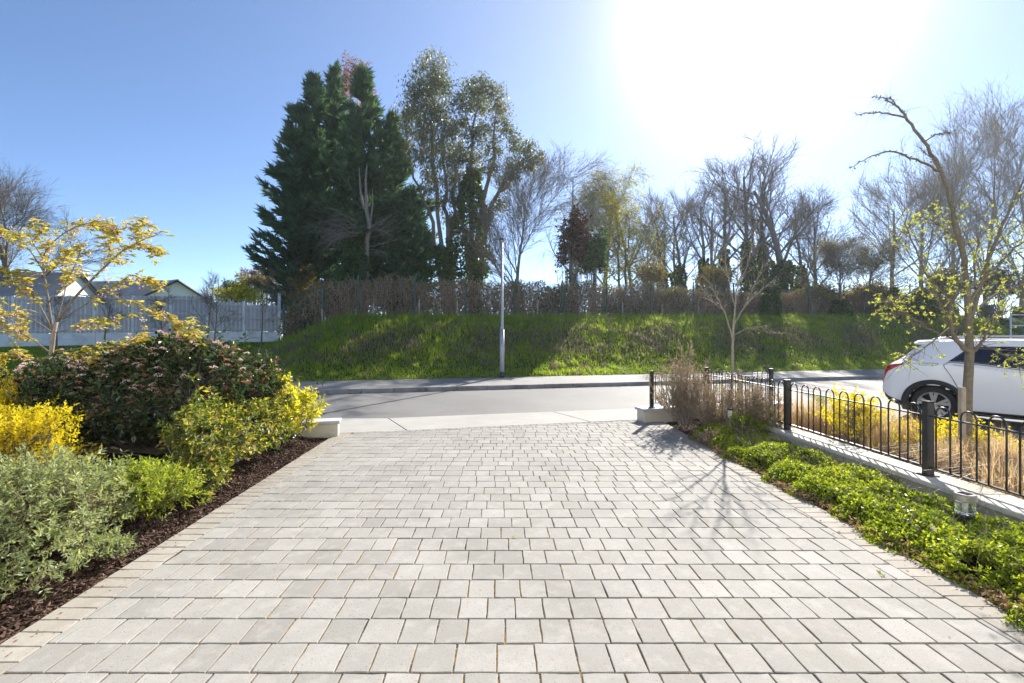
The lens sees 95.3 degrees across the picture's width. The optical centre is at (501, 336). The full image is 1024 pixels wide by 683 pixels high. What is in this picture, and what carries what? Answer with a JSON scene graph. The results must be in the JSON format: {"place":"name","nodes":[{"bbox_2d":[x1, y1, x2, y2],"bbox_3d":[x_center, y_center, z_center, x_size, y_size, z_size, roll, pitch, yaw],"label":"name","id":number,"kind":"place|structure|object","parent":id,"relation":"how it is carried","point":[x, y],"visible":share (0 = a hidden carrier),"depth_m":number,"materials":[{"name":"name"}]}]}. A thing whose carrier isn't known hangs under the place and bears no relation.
{"place":"outdoors","nodes":[
{"label":"outdoors","id":0,"kind":"place"},
{"bbox_2d":[0,436,330,643],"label":"planting bed","id":1,"kind":"object","parent":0,"point":[22,607],"visible":0.41,"depth_m":3.31,"materials":[{"name":"soil"}]},
{"bbox_2d":[0,538,29,602],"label":"hebe","id":2,"kind":"object","parent":1,"relation":"on","point":[2,555],"visible":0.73,"depth_m":2.48,"materials":[{"name":"green plant"}]},
{"bbox_2d":[0,354,73,417],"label":"broom","id":3,"kind":"object","parent":1,"relation":"on","point":[3,394],"visible":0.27,"depth_m":5.10,"materials":[{"name":"yellow plant"}]},
{"bbox_2d":[0,392,108,477],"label":"broom","id":4,"kind":"object","parent":1,"relation":"on","point":[18,428],"visible":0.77,"depth_m":4.05,"materials":[{"name":"yellow plant"}]},
{"bbox_2d":[0,442,179,601],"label":"hebe","id":5,"kind":"object","parent":1,"relation":"on","point":[46,506],"visible":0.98,"depth_m":2.76,"materials":[{"name":"green plant"}]},
{"bbox_2d":[0,214,207,375],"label":"cherry tree","id":6,"kind":"object","parent":1,"relation":"on","point":[108,230],"visible":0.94,"depth_m":5.47,"materials":[{"name":"yellow plant"}]},
{"bbox_2d":[67,519,141,564],"bbox_3d":[-2.543,1.324,2.977,0.376,0.188,0.348,0,0,38],"label":"hebe","id":7,"kind":"object","parent":1,"relation":"on","point":[118,547],"visible":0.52,"depth_m":2.96,"materials":[{"name":"green plant"}]},
{"bbox_2d":[71,454,216,529],"bbox_3d":[-2.860,1.129,3.572,0.944,0.538,0.898,0,0,20],"label":"hebe","id":8,"kind":"object","parent":1,"relation":"on","point":[156,477],"visible":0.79,"depth_m":3.55,"materials":[{"name":"green plant"}]},
{"bbox_2d":[0,325,325,455],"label":"viburnum","id":9,"kind":"object","parent":1,"relation":"on","point":[142,377],"visible":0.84,"depth_m":5.22,"materials":[{"name":"green plant"}]},
{"bbox_2d":[161,444,235,502],"bbox_3d":[-2.719,1.193,4.233,0.725,0.429,0.733,0,0,0],"label":"euonymus","id":10,"kind":"object","parent":1,"relation":"on","point":[220,464],"visible":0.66,"depth_m":4.14,"materials":[{"name":"green plant"}]},
{"bbox_2d":[154,373,277,490],"bbox_3d":[-2.759,0.881,4.617,1.107,1.014,1.173,0,0,-33],"label":"euonymus","id":11,"kind":"object","parent":1,"relation":"on","point":[221,429],"visible":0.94,"depth_m":4.50,"materials":[{"name":"green plant"}]},
{"bbox_2d":[216,388,314,460],"bbox_3d":[-2.915,0.989,5.443,1.157,0.836,1.135,0,0,0],"label":"euonymus","id":12,"kind":"object","parent":1,"relation":"on","point":[276,421],"visible":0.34,"depth_m":5.38,"materials":[{"name":"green plant"}]},
{"bbox_2d":[265,371,328,441],"bbox_3d":[-2.972,0.911,6.264,1.133,0.993,1.122,0,0,-36],"label":"laurel","id":13,"kind":"object","parent":1,"relation":"on","point":[295,405],"visible":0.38,"depth_m":6.24,"materials":[{"name":"yellow plant"}]},
{"bbox_2d":[5,369,884,399],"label":"pavement","id":14,"kind":"structure","parent":0,"point":[386,386],"depth_m":15.25,"materials":[{"name":"grey concrete"}]},
{"bbox_2d":[500,237,503,377],"bbox_3d":[0.000,-0.886,16.530,0.171,5.132,0.460,0,0,0],"label":"lamp post","id":15,"kind":"object","parent":14,"relation":"on","point":[501,343],"visible":0.92,"depth_m":16.59,"materials":[{"name":"grey metal"}]},
{"bbox_2d":[0,420,1023,682],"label":"driveway","id":16,"kind":"structure","parent":0,"point":[642,552],"depth_m":2.66,"materials":[{"name":"grey stone"}]},
{"bbox_2d":[0,313,1023,389],"bbox_3d":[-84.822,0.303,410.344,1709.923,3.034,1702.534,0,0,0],"label":"ground","id":17,"kind":"structure","parent":0,"point":[1015,321],"depth_m":19.68,"materials":[{"name":"green plant"}]},
{"bbox_2d":[0,272,100,340],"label":"house","id":18,"kind":"structure","parent":17,"relation":"on","point":[53,287],"depth_m":38.18,"materials":[{"name":"stone"}]},
{"bbox_2d":[0,153,137,286],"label":"bare tree","id":19,"kind":"object","parent":17,"relation":"on","point":[5,248],"visible":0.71,"depth_m":37.33,"materials":[{"name":"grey plant"}]},
{"bbox_2d":[82,275,126,348],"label":"sapling","id":20,"kind":"object","parent":17,"relation":"on","point":[109,306],"visible":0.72,"depth_m":20.67,"materials":[{"name":"brown plant"}]},
{"bbox_2d":[73,269,201,332],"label":"house","id":21,"kind":"structure","parent":17,"relation":"on","point":[181,288],"depth_m":43.52,"materials":[{"name":"stone"}]},
{"bbox_2d":[0,293,280,347],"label":"timber fence","id":22,"kind":"object","parent":17,"relation":"on","point":[250,323],"visible":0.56,"depth_m":22.82,"materials":[{"name":"wood"}]},
{"bbox_2d":[0,328,320,387],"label":"lawn grass","id":23,"kind":"structure","parent":17,"relation":"on","point":[66,347],"depth_m":20.20,"materials":[{"name":"green plant"}]},
{"bbox_2d":[193,277,244,340],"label":"sapling","id":24,"kind":"object","parent":17,"relation":"on","point":[210,303],"visible":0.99,"depth_m":18.55,"materials":[{"name":"brown plant"}]},
{"bbox_2d":[207,278,273,331],"bbox_3d":[-15.144,-1.511,27.062,3.986,3.749,2.022,0,0,0],"label":"shrub","id":25,"kind":"object","parent":17,"relation":"on","point":[235,294],"visible":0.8,"depth_m":26.77,"materials":[{"name":"green plant"}]},
{"bbox_2d":[245,266,291,345],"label":"sapling","id":26,"kind":"object","parent":17,"relation":"on","point":[270,299],"visible":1,"depth_m":22.37,"materials":[{"name":"brown plant"}]},
{"bbox_2d":[240,101,342,318],"bbox_3d":[-12.147,-6.781,27.430,5.646,14.368,5.669,0,0,0],"label":"cypress tree","id":27,"kind":"object","parent":17,"relation":"on","point":[268,218],"visible":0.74,"depth_m":26.59,"materials":[{"name":"green plant"}]},
{"bbox_2d":[276,262,320,309],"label":"shrub","id":28,"kind":"object","parent":17,"relation":"on","point":[301,284],"visible":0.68,"depth_m":25.93,"materials":[{"name":"green plant"}]},
{"bbox_2d":[259,67,352,306],"bbox_3d":[-11.529,-8.023,28.625,6.578,16.431,6.516,0,0,25],"label":"cypress tree","id":29,"kind":"object","parent":17,"relation":"on","point":[314,92],"visible":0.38,"depth_m":27.39,"materials":[{"name":"green plant"}]},
{"bbox_2d":[278,59,378,289],"bbox_3d":[-10.834,-9.068,29.879,6.897,17.806,6.982,0,0,-32],"label":"cypress tree","id":30,"kind":"object","parent":17,"relation":"on","point":[334,84],"visible":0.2,"depth_m":29.34,"materials":[{"name":"green plant"}]},
{"bbox_2d":[300,164,404,310],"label":"pale tree","id":31,"kind":"object","parent":17,"relation":"on","point":[351,235],"visible":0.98,"depth_m":23.96,"materials":[{"name":"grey plant"}]},
{"bbox_2d":[339,50,380,112],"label":"copper tree","id":32,"kind":"object","parent":17,"relation":"on","point":[346,79],"visible":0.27,"depth_m":33.79,"materials":[{"name":"brown plant"}]},
{"bbox_2d":[300,63,422,303],"bbox_3d":[-8.067,-8.279,26.868,6.890,15.394,6.943,0,0,32],"label":"cypress tree","id":33,"kind":"object","parent":17,"relation":"on","point":[356,149],"visible":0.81,"depth_m":26.00,"materials":[{"name":"green plant"}]},
{"bbox_2d":[347,108,437,313],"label":"cypress tree","id":34,"kind":"object","parent":17,"relation":"on","point":[395,185],"visible":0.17,"depth_m":27.72,"materials":[{"name":"green plant"}]},
{"bbox_2d":[371,183,446,312],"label":"cypress tree","id":35,"kind":"object","parent":17,"relation":"on","point":[412,261],"visible":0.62,"depth_m":26.56,"materials":[{"name":"green plant"}]},
{"bbox_2d":[387,44,465,314],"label":"gum tree","id":36,"kind":"object","parent":17,"relation":"on","point":[433,87],"visible":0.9,"depth_m":27.34,"materials":[{"name":"green plant"}]},
{"bbox_2d":[413,70,547,296],"bbox_3d":[-1.578,-8.430,28.593,8.207,15.319,5.006,0,0,-22],"label":"gum tree","id":37,"kind":"object","parent":17,"relation":"on","point":[472,178],"visible":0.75,"depth_m":27.99,"materials":[{"name":"green plant"}]},
{"bbox_2d":[446,137,615,310],"bbox_3d":[1.840,-6.133,26.343,9.584,10.890,7.020,0,0,23],"label":"bare tree","id":38,"kind":"object","parent":17,"relation":"on","point":[521,202],"visible":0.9,"depth_m":26.45,"materials":[{"name":"grey plant"}]},
{"bbox_2d":[554,196,593,306],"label":"tree","id":39,"kind":"object","parent":17,"relation":"on","point":[575,233],"visible":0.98,"depth_m":26.17,"materials":[{"name":"green plant"}]},
{"bbox_2d":[523,143,631,286],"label":"birch tree","id":40,"kind":"object","parent":17,"relation":"on","point":[588,196],"visible":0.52,"depth_m":32.44,"materials":[{"name":"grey plant"}]},
{"bbox_2d":[573,226,614,297],"bbox_3d":[5.134,-3.566,26.585,2.171,5.396,2.166,0,0,-34],"label":"evergreen bush","id":41,"kind":"object","parent":17,"relation":"on","point":[597,249],"visible":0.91,"depth_m":26.14,"materials":[{"name":"green plant"}]},
{"bbox_2d":[271,271,953,340],"bbox_3d":[9.857,-1.128,26.707,42.393,4.421,2.971,0,0,-14],"label":"bramble hedge","id":42,"kind":"object","parent":17,"relation":"on","point":[478,301],"visible":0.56,"depth_m":24.06,"materials":[{"name":"brown plant"}]},
{"bbox_2d":[283,275,941,335],"bbox_3d":[9.244,-1.340,25.493,39.210,3.711,0.074,0,0,-13],"label":"fence","id":43,"kind":"object","parent":17,"relation":"on","point":[693,296],"visible":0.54,"depth_m":24.00,"materials":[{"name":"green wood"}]},
{"bbox_2d":[263,309,961,346],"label":"tall weeds","id":44,"kind":"object","parent":17,"relation":"on","point":[615,314],"visible":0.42,"depth_m":22.85,"materials":[{"name":"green plant"}]},
{"bbox_2d":[556,157,678,297],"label":"birch tree","id":45,"kind":"object","parent":17,"relation":"on","point":[623,193],"visible":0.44,"depth_m":34.32,"materials":[{"name":"green plant"}]},
{"bbox_2d":[596,187,642,294],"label":"willow tree","id":46,"kind":"object","parent":17,"relation":"on","point":[625,276],"visible":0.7,"depth_m":33.92,"materials":[{"name":"green plant"}]},
{"bbox_2d":[253,312,995,378],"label":"grass tussocks","id":47,"kind":"object","parent":17,"relation":"on","point":[420,324],"depth_m":20.03,"materials":[{"name":"green plant"}]},
{"bbox_2d":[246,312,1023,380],"bbox_3d":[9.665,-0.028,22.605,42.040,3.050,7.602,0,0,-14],"label":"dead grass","id":48,"kind":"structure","parent":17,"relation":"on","point":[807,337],"depth_m":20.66,"materials":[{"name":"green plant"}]},
{"bbox_2d":[590,185,694,281],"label":"bare tree","id":49,"kind":"object","parent":17,"relation":"on","point":[657,217],"visible":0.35,"depth_m":36.20,"materials":[{"name":"brown plant"}]},
{"bbox_2d":[629,254,668,297],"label":"undergrowth","id":50,"kind":"object","parent":17,"relation":"on","point":[650,272],"visible":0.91,"depth_m":27.72,"materials":[{"name":"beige plant"}]},
{"bbox_2d":[640,187,692,288],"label":"ash tree","id":51,"kind":"object","parent":17,"relation":"on","point":[661,234],"visible":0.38,"depth_m":37.13,"materials":[{"name":"brown plant"}]},
{"bbox_2d":[629,178,709,298],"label":"ash tree","id":52,"kind":"object","parent":17,"relation":"on","point":[682,273],"visible":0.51,"depth_m":39.85,"materials":[{"name":"brown plant"}]},
{"bbox_2d":[642,196,720,287],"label":"ash tree","id":53,"kind":"object","parent":17,"relation":"on","point":[672,278],"visible":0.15,"depth_m":46.01,"materials":[{"name":"brown plant"}]},
{"bbox_2d":[674,169,749,291],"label":"ash tree","id":54,"kind":"object","parent":17,"relation":"on","point":[711,243],"visible":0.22,"depth_m":46.47,"materials":[{"name":"brown plant"}]},
{"bbox_2d":[659,147,768,299],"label":"ash tree","id":55,"kind":"object","parent":17,"relation":"on","point":[702,260],"visible":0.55,"depth_m":37.83,"materials":[{"name":"brown plant"}]},
{"bbox_2d":[635,401,792,422],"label":"garden wall","id":56,"kind":"structure","parent":17,"relation":"on","point":[648,414],"depth_m":8.09,"materials":[{"name":"concrete"}]},
{"bbox_2d":[648,368,772,407],"bbox_3d":[3.840,0.929,8.482,2.631,0.642,0.139,0,0,-13],"label":"railing","id":57,"kind":"object","parent":56,"relation":"on","point":[651,383],"visible":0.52,"depth_m":8.29,"materials":[{"name":"black metal"}]},
{"bbox_2d":[686,263,747,304],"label":"undergrowth","id":58,"kind":"object","parent":17,"relation":"on","point":[719,277],"visible":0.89,"depth_m":27.99,"materials":[{"name":"brown plant"}]},
{"bbox_2d":[664,122,801,299],"bbox_3d":[19.211,-9.204,37.686,11.333,16.561,7.875,0,0,0],"label":"ash tree","id":59,"kind":"object","parent":17,"relation":"on","point":[747,276],"visible":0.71,"depth_m":38.08,"materials":[{"name":"brown plant"}]},
{"bbox_2d":[696,130,805,291],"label":"ash tree","id":60,"kind":"object","parent":17,"relation":"on","point":[761,257],"visible":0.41,"depth_m":41.52,"materials":[{"name":"brown plant"}]},
{"bbox_2d":[705,158,812,292],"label":"ash tree","id":61,"kind":"object","parent":17,"relation":"on","point":[755,278],"visible":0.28,"depth_m":45.73,"materials":[{"name":"brown plant"}]},
{"bbox_2d":[690,151,830,296],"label":"ash tree","id":62,"kind":"object","parent":17,"relation":"on","point":[722,262],"visible":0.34,"depth_m":40.83,"materials":[{"name":"brown plant"}]},
{"bbox_2d":[691,123,842,296],"bbox_3d":[20.781,-8.540,37.153,7.491,15.364,10.767,0,0,-45],"label":"ash tree","id":63,"kind":"object","parent":17,"relation":"on","point":[786,279],"visible":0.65,"depth_m":36.14,"materials":[{"name":"brown plant"}]},
{"bbox_2d":[758,283,782,317],"bbox_3d":[15.015,-1.912,25.958,1.278,2.105,1.383,0,0,0],"label":"ivy stump","id":64,"kind":"object","parent":17,"relation":"on","point":[766,302],"visible":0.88,"depth_m":25.80,"materials":[{"name":"green plant"}]},
{"bbox_2d":[742,181,855,292],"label":"ash tree","id":65,"kind":"object","parent":17,"relation":"on","point":[803,269],"visible":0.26,"depth_m":46.86,"materials":[{"name":"brown plant"}]},
{"bbox_2d":[773,177,865,288],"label":"ash tree","id":66,"kind":"object","parent":17,"relation":"on","point":[807,240],"visible":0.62,"depth_m":38.33,"materials":[{"name":"brown plant"}]},
{"bbox_2d":[791,277,852,315],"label":"undergrowth","id":67,"kind":"object","parent":17,"relation":"on","point":[823,291],"visible":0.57,"depth_m":28.18,"materials":[{"name":"brown plant"}]},
{"bbox_2d":[789,228,882,315],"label":"hawthorn tree","id":68,"kind":"object","parent":17,"relation":"on","point":[831,254],"visible":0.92,"depth_m":27.12,"materials":[{"name":"brown plant"}]},
{"bbox_2d":[704,404,1023,524],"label":"garden wall","id":69,"kind":"structure","parent":17,"relation":"on","point":[1012,505],"depth_m":4.10,"materials":[{"name":"grey concrete"}]},
{"bbox_2d":[704,367,1023,496],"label":"railing","id":70,"kind":"object","parent":69,"relation":"on","point":[928,417],"visible":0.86,"depth_m":4.10,"materials":[{"name":"black metal"}]},
{"bbox_2d":[842,273,909,314],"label":"undergrowth","id":71,"kind":"object","parent":17,"relation":"on","point":[856,292],"visible":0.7,"depth_m":28.65,"materials":[{"name":"brown plant"}]},
{"bbox_2d":[827,225,925,313],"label":"hawthorn tree","id":72,"kind":"object","parent":17,"relation":"on","point":[878,265],"visible":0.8,"depth_m":27.62,"materials":[{"name":"brown plant"}]},
{"bbox_2d":[835,165,987,285],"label":"bare tree","id":73,"kind":"object","parent":17,"relation":"on","point":[910,199],"visible":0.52,"depth_m":38.28,"materials":[{"name":"brown plant"}]},
{"bbox_2d":[901,289,940,320],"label":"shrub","id":74,"kind":"object","parent":17,"relation":"on","point":[920,298],"visible":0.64,"depth_m":27.15,"materials":[{"name":"green plant"}]},
{"bbox_2d":[854,131,1023,287],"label":"bare tree","id":75,"kind":"object","parent":17,"relation":"on","point":[942,204],"visible":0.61,"depth_m":34.98,"materials":[{"name":"brown plant"}]},
{"bbox_2d":[868,74,1023,314],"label":"bare tree","id":76,"kind":"object","parent":17,"relation":"on","point":[986,139],"visible":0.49,"depth_m":37.77,"materials":[{"name":"brown plant"}]},
{"bbox_2d":[904,260,994,313],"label":"undergrowth","id":77,"kind":"object","parent":17,"relation":"on","point":[943,284],"visible":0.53,"depth_m":28.96,"materials":[{"name":"brown plant"}]},
{"bbox_2d":[895,88,1023,317],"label":"bare tree","id":78,"kind":"object","parent":17,"relation":"on","point":[1021,303],"visible":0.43,"depth_m":39.83,"materials":[{"name":"brown plant"}]},
{"bbox_2d":[911,84,1023,317],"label":"bare tree","id":79,"kind":"object","parent":17,"relation":"on","point":[977,313],"visible":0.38,"depth_m":40.20,"materials":[{"name":"brown plant"}]},
{"bbox_2d":[955,251,1023,317],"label":"undergrowth","id":80,"kind":"object","parent":17,"relation":"on","point":[1002,274],"visible":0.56,"depth_m":29.32,"materials":[{"name":"green plant"}]},
{"bbox_2d":[0,0,1023,335],"label":"sky","id":81,"kind":"structure","parent":0,"point":[166,112],"materials":[{"name":"blue"}]},
{"bbox_2d":[87,379,1023,458],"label":"road","id":82,"kind":"structure","parent":0,"point":[415,404],"depth_m":11.74,"materials":[{"name":"grey asphalt"}]},
{"bbox_2d":[883,335,1023,421],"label":"parked car","id":83,"kind":"object","parent":82,"relation":"on","point":[996,392],"visible":0.75,"depth_m":8.50,"materials":[{"name":"white metal"}]},
{"bbox_2d":[313,399,831,432],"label":"footpath","id":84,"kind":"structure","parent":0,"point":[347,425],"depth_m":8.50,"materials":[{"name":"concrete"}]},
{"bbox_2d":[67,418,340,444],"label":"garden wall","id":85,"kind":"structure","parent":84,"relation":"on","point":[326,427],"depth_m":6.79,"materials":[{"name":"concrete"}]},
{"bbox_2d":[666,418,1023,600],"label":"planting bed","id":86,"kind":"object","parent":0,"point":[687,429],"visible":0.07,"depth_m":3.28,"materials":[{"name":"soil"}]},
{"bbox_2d":[646,347,709,421],"bbox_3d":[2.888,0.776,7.609,1.058,1.227,0.737,0,0,0],"label":"heath shrub","id":87,"kind":"object","parent":86,"relation":"on","point":[663,405],"visible":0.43,"depth_m":7.55,"materials":[{"name":"brown plant"}]},
{"bbox_2d":[654,340,722,424],"bbox_3d":[2.988,0.722,7.467,1.054,1.379,0.747,0,0,0],"label":"heath shrub","id":88,"kind":"object","parent":86,"relation":"on","point":[686,419],"visible":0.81,"depth_m":7.38,"materials":[{"name":"brown plant"}]},
{"bbox_2d":[680,376,736,425],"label":"heath shrub","id":89,"kind":"object","parent":86,"relation":"on","point":[709,408],"visible":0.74,"depth_m":6.91,"materials":[{"name":"brown plant"}]},
{"bbox_2d":[712,370,768,425],"bbox_3d":[3.344,0.938,6.551,0.715,0.924,0.745,0,0,35],"label":"heath shrub","id":90,"kind":"object","parent":86,"relation":"on","point":[727,401],"visible":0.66,"depth_m":6.52,"materials":[{"name":"brown plant"}]},
{"bbox_2d":[715,406,783,437],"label":"shrub","id":91,"kind":"object","parent":86,"relation":"on","point":[743,419],"visible":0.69,"depth_m":6.21,"materials":[{"name":"green plant"}]},
{"bbox_2d":[733,380,782,433],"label":"heath shrub","id":92,"kind":"object","parent":86,"relation":"on","point":[765,401],"visible":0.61,"depth_m":6.27,"materials":[{"name":"brown plant"}]},
{"bbox_2d":[686,422,1023,633],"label":"ground cover","id":93,"kind":"object","parent":86,"relation":"on","point":[876,493],"visible":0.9,"depth_m":3.42,"materials":[{"name":"green plant"}]},
{"bbox_2d":[953,491,977,524],"bbox_3d":[3.175,1.270,3.200,0.121,0.390,0.121,0,0,0],"label":"solar lantern","id":94,"kind":"object","parent":86,"relation":"on","point":[965,503],"visible":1,"depth_m":3.17,"materials":[{"name":"clear glass"}]},
{"bbox_2d":[776,417,1016,494],"bbox_3d":[4.707,1.474,4.525,1.935,0.302,8.450,0,0,0],"label":"planting bed","id":95,"kind":"object","parent":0,"point":[910,458],"visible":0.02,"depth_m":5.07,"materials":[{"name":"soil"}]},
{"bbox_2d":[698,213,784,394],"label":"sapling","id":96,"kind":"object","parent":95,"relation":"on","point":[732,337],"visible":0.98,"depth_m":7.49,"materials":[{"name":"brown plant"}]},
{"bbox_2d":[796,392,832,434],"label":"grass tuft","id":97,"kind":"object","parent":95,"relation":"on","point":[805,419],"visible":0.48,"depth_m":6.26,"materials":[{"name":"plant"}]},
{"bbox_2d":[807,382,915,447],"bbox_3d":[4.274,0.956,5.673,0.938,0.790,0.928,0,0,-23],"label":"yellow shrub","id":98,"kind":"object","parent":95,"relation":"on","point":[858,410],"visible":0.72,"depth_m":5.64,"materials":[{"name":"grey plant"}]},
{"bbox_2d":[874,409,918,459],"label":"grass tuft","id":99,"kind":"object","parent":95,"relation":"on","point":[884,434],"visible":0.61,"depth_m":5.17,"materials":[{"name":"plant"}]},
{"bbox_2d":[841,83,1023,454],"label":"street tree","id":100,"kind":"object","parent":95,"relation":"on","point":[970,309],"visible":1,"depth_m":4.72,"materials":[{"name":"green plant"}]},
{"bbox_2d":[858,424,1023,482],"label":"grass tuft","id":101,"kind":"object","parent":95,"relation":"on","point":[939,457],"visible":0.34,"depth_m":4.45,"materials":[{"name":"plant"}]},
{"bbox_2d":[867,439,1023,498],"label":"grass tuft","id":102,"kind":"object","parent":95,"relation":"on","point":[1000,480],"visible":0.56,"depth_m":3.82,"materials":[{"name":"plant"}]},
{"bbox_2d":[882,413,1010,463],"bbox_3d":[4.729,1.101,4.990,0.984,0.570,1.009,0,0,43],"label":"yellow shrub","id":103,"kind":"object","parent":95,"relation":"on","point":[942,432],"visible":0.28,"depth_m":4.94,"materials":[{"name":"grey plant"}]},
{"bbox_2d":[883,425,1023,484],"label":"grass tuft","id":104,"kind":"object","parent":95,"relation":"on","point":[985,449],"visible":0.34,"depth_m":4.31,"materials":[{"name":"plant"}]},
{"bbox_2d":[958,387,965,451],"bbox_3d":[4.554,0.980,4.620,0.055,0.950,0.040,0,0,-9],"label":"tree stake","id":105,"kind":"object","parent":95,"relation":"on","point":[961,399],"visible":0.55,"depth_m":4.60,"materials":[{"name":"brown wood"}]},
{"bbox_2d":[937,422,1023,485],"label":"grass tuft","id":106,"kind":"object","parent":95,"relation":"on","point":[1009,446],"visible":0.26,"depth_m":4.30,"materials":[{"name":"plant"}]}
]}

